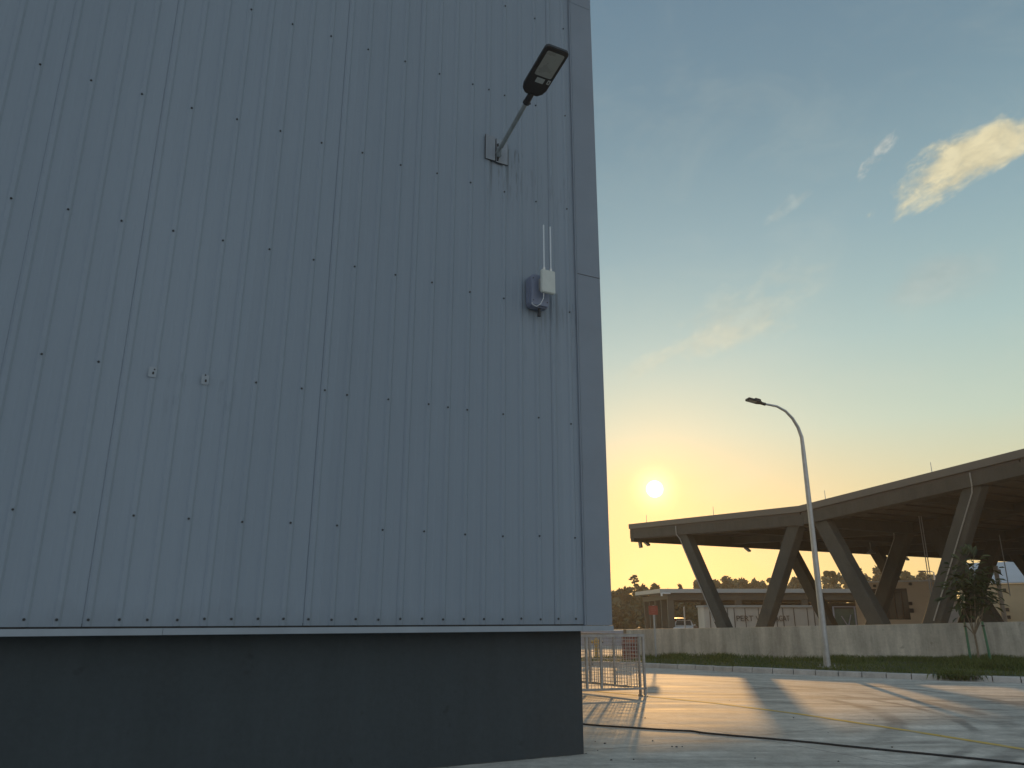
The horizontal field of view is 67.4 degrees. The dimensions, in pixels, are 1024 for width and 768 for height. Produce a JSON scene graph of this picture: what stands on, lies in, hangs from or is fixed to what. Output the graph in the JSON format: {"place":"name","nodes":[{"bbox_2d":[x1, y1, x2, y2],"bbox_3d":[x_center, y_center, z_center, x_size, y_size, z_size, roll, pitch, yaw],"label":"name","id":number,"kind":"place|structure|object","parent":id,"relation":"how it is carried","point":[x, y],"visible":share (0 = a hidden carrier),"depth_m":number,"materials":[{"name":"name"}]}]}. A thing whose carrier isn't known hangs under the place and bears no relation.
{"place":"outdoors","nodes":[
{"label":"outdoors","id":0,"kind":"place"},
{"bbox_2d":[0,0,613,767],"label":"warehouse","id":1,"kind":"structure","parent":0,"point":[302,438],"depth_m":8.66,"materials":[{"name":"metal"}]},
{"bbox_2d":[485,44,568,165],"bbox_3d":[0.164,-3.642,10.132,0.356,0.703,1.736,9,-19,-26],"label":"wall lamp","id":2,"kind":"object","parent":1,"relation":"attached to","point":[545,68],"visible":1,"depth_m":9.90,"materials":[{"name":"metal"}]},
{"bbox_2d":[526,274,548,316],"bbox_3d":[0.346,-1.186,10.371,0.290,0.585,0.153,9,-19,-26],"label":"junction box","id":3,"kind":"object","parent":1,"relation":"attached to","point":[534,295],"visible":0.81,"depth_m":10.30,"materials":[{"name":"grey paint"}]},
{"bbox_2d":[532,225,554,306],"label":"access point","id":4,"kind":"structure","parent":3,"relation":"attached to","point":[547,282],"depth_m":10.25,"materials":[{"name":"white plastic"}]},
{"bbox_2d":[614,627,644,629],"bbox_3d":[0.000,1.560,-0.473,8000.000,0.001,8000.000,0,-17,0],"label":"ground","id":5,"kind":"structure","parent":0,"point":[625,628],"depth_m":111.06,"materials":[{"name":"grey concrete"}]},
{"bbox_2d":[585,589,652,628],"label":"undergrowth","id":6,"kind":"object","parent":5,"relation":"on","point":[635,608],"visible":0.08,"depth_m":108.50,"materials":[{"name":"green plant"}]},
{"bbox_2d":[611,590,626,627],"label":"tree","id":7,"kind":"object","parent":5,"relation":"on","point":[615,594],"visible":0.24,"depth_m":113.30,"materials":[{"name":"green plant"}]},
{"bbox_2d":[616,586,634,623],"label":"tree","id":8,"kind":"object","parent":5,"relation":"on","point":[624,593],"visible":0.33,"depth_m":117.25,"materials":[{"name":"green plant"}]},
{"bbox_2d":[629,575,638,590],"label":"tree","id":9,"kind":"object","parent":5,"relation":"on","point":[634,581],"visible":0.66,"depth_m":123.77,"materials":[{"name":"green plant"}]},
{"bbox_2d":[636,583,649,626],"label":"tree","id":10,"kind":"object","parent":5,"relation":"on","point":[642,587],"visible":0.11,"depth_m":116.51,"materials":[{"name":"green plant"}]},
{"bbox_2d":[649,583,659,595],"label":"tree","id":11,"kind":"object","parent":5,"relation":"on","point":[654,586],"visible":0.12,"depth_m":119.47,"materials":[{"name":"green plant"}]},
{"bbox_2d":[674,603,682,617],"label":"tree","id":12,"kind":"object","parent":5,"relation":"on","point":[676,607],"visible":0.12,"depth_m":106.81,"materials":[{"name":"green plant"}]},
{"bbox_2d":[675,603,699,627],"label":"tree","id":13,"kind":"object","parent":5,"relation":"on","point":[691,611],"visible":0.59,"depth_m":104.64,"materials":[{"name":"green plant"}]},
{"bbox_2d":[693,582,706,604],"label":"tree","id":14,"kind":"object","parent":5,"relation":"on","point":[696,586],"visible":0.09,"depth_m":125.45,"materials":[{"name":"green plant"}]},
{"bbox_2d":[718,575,739,602],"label":"tree","id":15,"kind":"object","parent":5,"relation":"on","point":[727,583],"visible":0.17,"depth_m":127.30,"materials":[{"name":"green plant"}]},
{"bbox_2d":[736,577,751,602],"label":"tree","id":16,"kind":"object","parent":5,"relation":"on","point":[743,583],"visible":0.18,"depth_m":129.00,"materials":[{"name":"green plant"}]},
{"bbox_2d":[751,580,761,588],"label":"tree","id":17,"kind":"object","parent":5,"relation":"on","point":[756,583],"visible":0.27,"depth_m":128.65,"materials":[{"name":"green plant"}]},
{"bbox_2d":[785,576,802,602],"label":"tree","id":18,"kind":"object","parent":5,"relation":"on","point":[794,583],"visible":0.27,"depth_m":129.02,"materials":[{"name":"green plant"}]},
{"bbox_2d":[693,572,957,602],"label":"wood","id":19,"kind":"object","parent":5,"relation":"on","point":[825,581],"visible":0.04,"depth_m":135.27,"materials":[{"name":"green plant"}]},
{"bbox_2d":[823,570,842,602],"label":"tree","id":20,"kind":"object","parent":5,"relation":"on","point":[835,578],"visible":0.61,"depth_m":116.18,"materials":[{"name":"green plant"}]},
{"bbox_2d":[867,566,881,580],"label":"tree","id":21,"kind":"object","parent":5,"relation":"on","point":[876,572],"visible":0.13,"depth_m":124.03,"materials":[{"name":"green plant"}]},
{"bbox_2d":[900,570,911,579],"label":"tree","id":22,"kind":"object","parent":5,"relation":"on","point":[905,575],"visible":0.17,"depth_m":127.77,"materials":[{"name":"green plant"}]},
{"bbox_2d":[912,572,927,579],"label":"tree","id":23,"kind":"object","parent":5,"relation":"on","point":[921,576],"visible":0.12,"depth_m":129.81,"materials":[{"name":"green plant"}]},
{"bbox_2d":[443,646,1023,767],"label":"concrete yard","id":24,"kind":"structure","parent":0,"point":[991,712],"depth_m":12.14,"materials":[{"name":"grey concrete"}]},
{"bbox_2d":[581,630,622,645],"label":"boundary wall","id":25,"kind":"structure","parent":24,"relation":"on","point":[616,631],"depth_m":44.39,"materials":[{"name":"grey paint"}]},
{"bbox_2d":[581,633,642,695],"bbox_3d":[1.938,6.315,17.467,0.120,1.242,2.820,12,-21,-34],"label":"barrier","id":26,"kind":"object","parent":24,"relation":"on","point":[615,663],"visible":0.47,"depth_m":17.03,"materials":[{"name":"metal"}]},
{"bbox_2d":[581,634,647,696],"bbox_3d":[1.677,5.857,15.956,2.520,1.242,0.120,5,-18,-17],"label":"barrier","id":27,"kind":"object","parent":24,"relation":"on","point":[586,670],"visible":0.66,"depth_m":16.11,"materials":[{"name":"metal"}]},
{"bbox_2d":[683,607,685,627],"bbox_3d":[12.256,16.966,54.418,0.111,2.288,0.111,-7,-18,21],"label":"bollard post","id":28,"kind":"object","parent":24,"relation":"on","point":[684,617],"visible":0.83,"depth_m":54.46,"materials":[{"name":"grey paint"}]},
{"bbox_2d":[674,620,695,627],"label":"car","id":29,"kind":"object","parent":24,"relation":"on","point":[680,624],"visible":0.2,"depth_m":67.73,"materials":[{"name":"white paint"}]},
{"bbox_2d":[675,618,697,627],"bbox_3d":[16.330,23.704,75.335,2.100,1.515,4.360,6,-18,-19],"label":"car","id":30,"kind":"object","parent":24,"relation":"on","point":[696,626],"visible":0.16,"depth_m":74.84,"materials":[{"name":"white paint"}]},
{"bbox_2d":[696,605,818,627],"bbox_3d":[20.630,19.749,64.148,9.757,2.405,2.680,0,-17,0],"label":"site cabin","id":31,"kind":"object","parent":24,"relation":"on","point":[788,615],"visible":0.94,"depth_m":63.15,"materials":[{"name":"white metal"}]},
{"bbox_2d":[582,661,1023,682],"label":"kerb","id":32,"kind":"structure","parent":24,"relation":"on","point":[1003,679],"depth_m":21.91,"materials":[{"name":"concrete"}]},
{"bbox_2d":[583,723,1023,764],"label":"black cable","id":33,"kind":"object","parent":24,"relation":"on","point":[943,755],"visible":0.9,"depth_m":10.06,"materials":[{"name":"rubber"}]},
{"bbox_2d":[598,691,1023,749],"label":"yellow line","id":34,"kind":"object","parent":24,"relation":"on","point":[846,721],"visible":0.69,"depth_m":11.99,"materials":[{"name":"paint"}]},
{"bbox_2d":[623,622,1023,658],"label":"concrete wall","id":35,"kind":"structure","parent":24,"relation":"on","point":[938,639],"depth_m":26.86,"materials":[{"name":"grey concrete"}]},
{"bbox_2d":[628,449,1023,627],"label":"canopy","id":36,"kind":"object","parent":24,"relation":"on","point":[979,504],"visible":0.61,"depth_m":37.76,"materials":[{"name":"brown paint"}]},
{"bbox_2d":[866,542,875,553],"bbox_3d":[23.825,10.897,51.033,0.600,0.720,0.600,0,-17,0],"label":"pendant lamp","id":37,"kind":"object","parent":36,"relation":"hanging from","point":[870,551],"visible":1,"depth_m":50.91,"materials":[{"name":"metal"}]},
{"bbox_2d":[918,516,930,594],"bbox_3d":[19.995,8.545,37.117,0.048,4.304,0.044,0,-17,0],"label":"hanging wire","id":38,"kind":"object","parent":36,"relation":"hanging from","point":[924,555],"visible":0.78,"depth_m":37.20,"materials":[{"name":"metal"}]},
{"bbox_2d":[921,516,932,588],"bbox_3d":[20.104,8.545,37.117,0.048,4.304,0.044,0,-17,0],"label":"hanging wire","id":39,"kind":"object","parent":36,"relation":"hanging from","point":[926,552],"visible":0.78,"depth_m":37.22,"materials":[{"name":"metal"}]},
{"bbox_2d":[999,535,1010,595],"bbox_3d":[25.029,9.197,39.009,0.048,3.031,0.044,0,-17,0],"label":"hanging wire","id":40,"kind":"object","parent":36,"relation":"hanging from","point":[1004,565],"visible":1,"depth_m":39.01,"materials":[{"name":"metal"}]},
{"bbox_2d":[832,606,857,624],"bbox_3d":[25.936,18.372,59.204,2.194,2.374,0.125,0,-17,0],"label":"cloth screen","id":41,"kind":"object","parent":24,"relation":"on","point":[845,616],"visible":0.47,"depth_m":59.34,"materials":[{"name":"fabric"}]},
{"bbox_2d":[855,579,934,624],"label":"beige building","id":42,"kind":"structure","parent":24,"relation":"on","point":[909,601],"depth_m":45.54,"materials":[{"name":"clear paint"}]},
{"bbox_2d":[872,588,910,619],"bbox_3d":[22.534,13.235,46.196,2.444,1.775,0.140,-12,-21,34],"label":"window","id":43,"kind":"structure","parent":42,"relation":"in","point":[899,605],"depth_m":45.81,"materials":[{"name":"glass"}]},
{"bbox_2d":[993,566,1007,621],"bbox_3d":[25.801,11.704,40.339,0.353,4.194,0.280,0,-17,0],"label":"utility pole","id":44,"kind":"object","parent":24,"relation":"on","point":[1002,607],"visible":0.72,"depth_m":40.42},
{"bbox_2d":[635,589,855,628],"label":"open shed","id":45,"kind":"structure","parent":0,"point":[664,600],"depth_m":67.76,"materials":[{"name":"paint"}]},
{"bbox_2d":[581,652,1023,676],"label":"verge grass","id":46,"kind":"structure","parent":0,"point":[1000,663],"depth_m":24.21,"materials":[{"name":"green plant"}]},
{"bbox_2d":[591,639,602,656],"bbox_3d":[3.165,9.846,28.772,0.519,0.762,0.265,3,-17,-10],"label":"fire hydrant","id":47,"kind":"object","parent":46,"relation":"on","point":[597,650],"visible":0.36,"depth_m":28.70,"materials":[{"name":"yellow paint"}]},
{"bbox_2d":[622,637,636,658],"bbox_3d":[4.284,9.560,27.908,0.610,0.808,0.610,0,-17,0],"label":"red drum","id":48,"kind":"object","parent":46,"relation":"on","point":[627,647],"visible":0.33,"depth_m":27.69,"materials":[{"name":"paint"}]},
{"bbox_2d":[649,605,657,655],"bbox_3d":[5.341,9.301,28.839,0.340,1.905,0.090,-1,-17,4],"label":"sign post","id":49,"kind":"object","parent":46,"relation":"on","point":[653,610],"visible":0.92,"depth_m":28.98,"materials":[{"name":"metal"}]},
{"bbox_2d":[745,397,835,667],"bbox_3d":[8.713,4.542,24.228,2.193,8.319,0.520,4,-17,-12],"label":"street lamp","id":50,"kind":"object","parent":46,"relation":"on","point":[823,629],"visible":0.88,"depth_m":24.17,"materials":[{"name":"grey metal"}]},
{"bbox_2d":[926,674,987,680],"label":"trailing grass","id":51,"kind":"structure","parent":46,"relation":"on","point":[957,677],"depth_m":19.98,"materials":[{"name":"green plant"}]},
{"bbox_2d":[963,622,971,658],"bbox_3d":[14.323,8.147,24.124,0.083,1.278,0.083,7,-18,-21],"label":"stake","id":52,"kind":"object","parent":46,"relation":"on","point":[967,641],"visible":0.75,"depth_m":24.12,"materials":[{"name":"green paint"}]},
{"bbox_2d":[933,544,1009,657],"bbox_3d":[14.591,6.931,24.247,2.612,3.739,1.663,0,-17,0],"label":"sapling","id":53,"kind":"object","parent":46,"relation":"on","point":[970,584],"visible":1,"depth_m":24.24,"materials":[{"name":"green plant"}]},
{"bbox_2d":[981,621,991,659],"bbox_3d":[14.713,8.036,23.792,0.147,1.303,0.090,0,-17,0],"label":"stake","id":54,"kind":"object","parent":46,"relation":"on","point":[986,640],"visible":0.87,"depth_m":23.80,"materials":[{"name":"green paint"}]},
{"bbox_2d":[590,0,1023,602],"label":"sky","id":55,"kind":"structure","parent":0,"point":[813,210],"materials":[{"name":"blue"}]},
{"bbox_2d":[948,562,1023,622],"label":"building","id":56,"kind":"structure","parent":0,"point":[1014,601],"depth_m":74.42,"materials":[{"name":"beige paint"}]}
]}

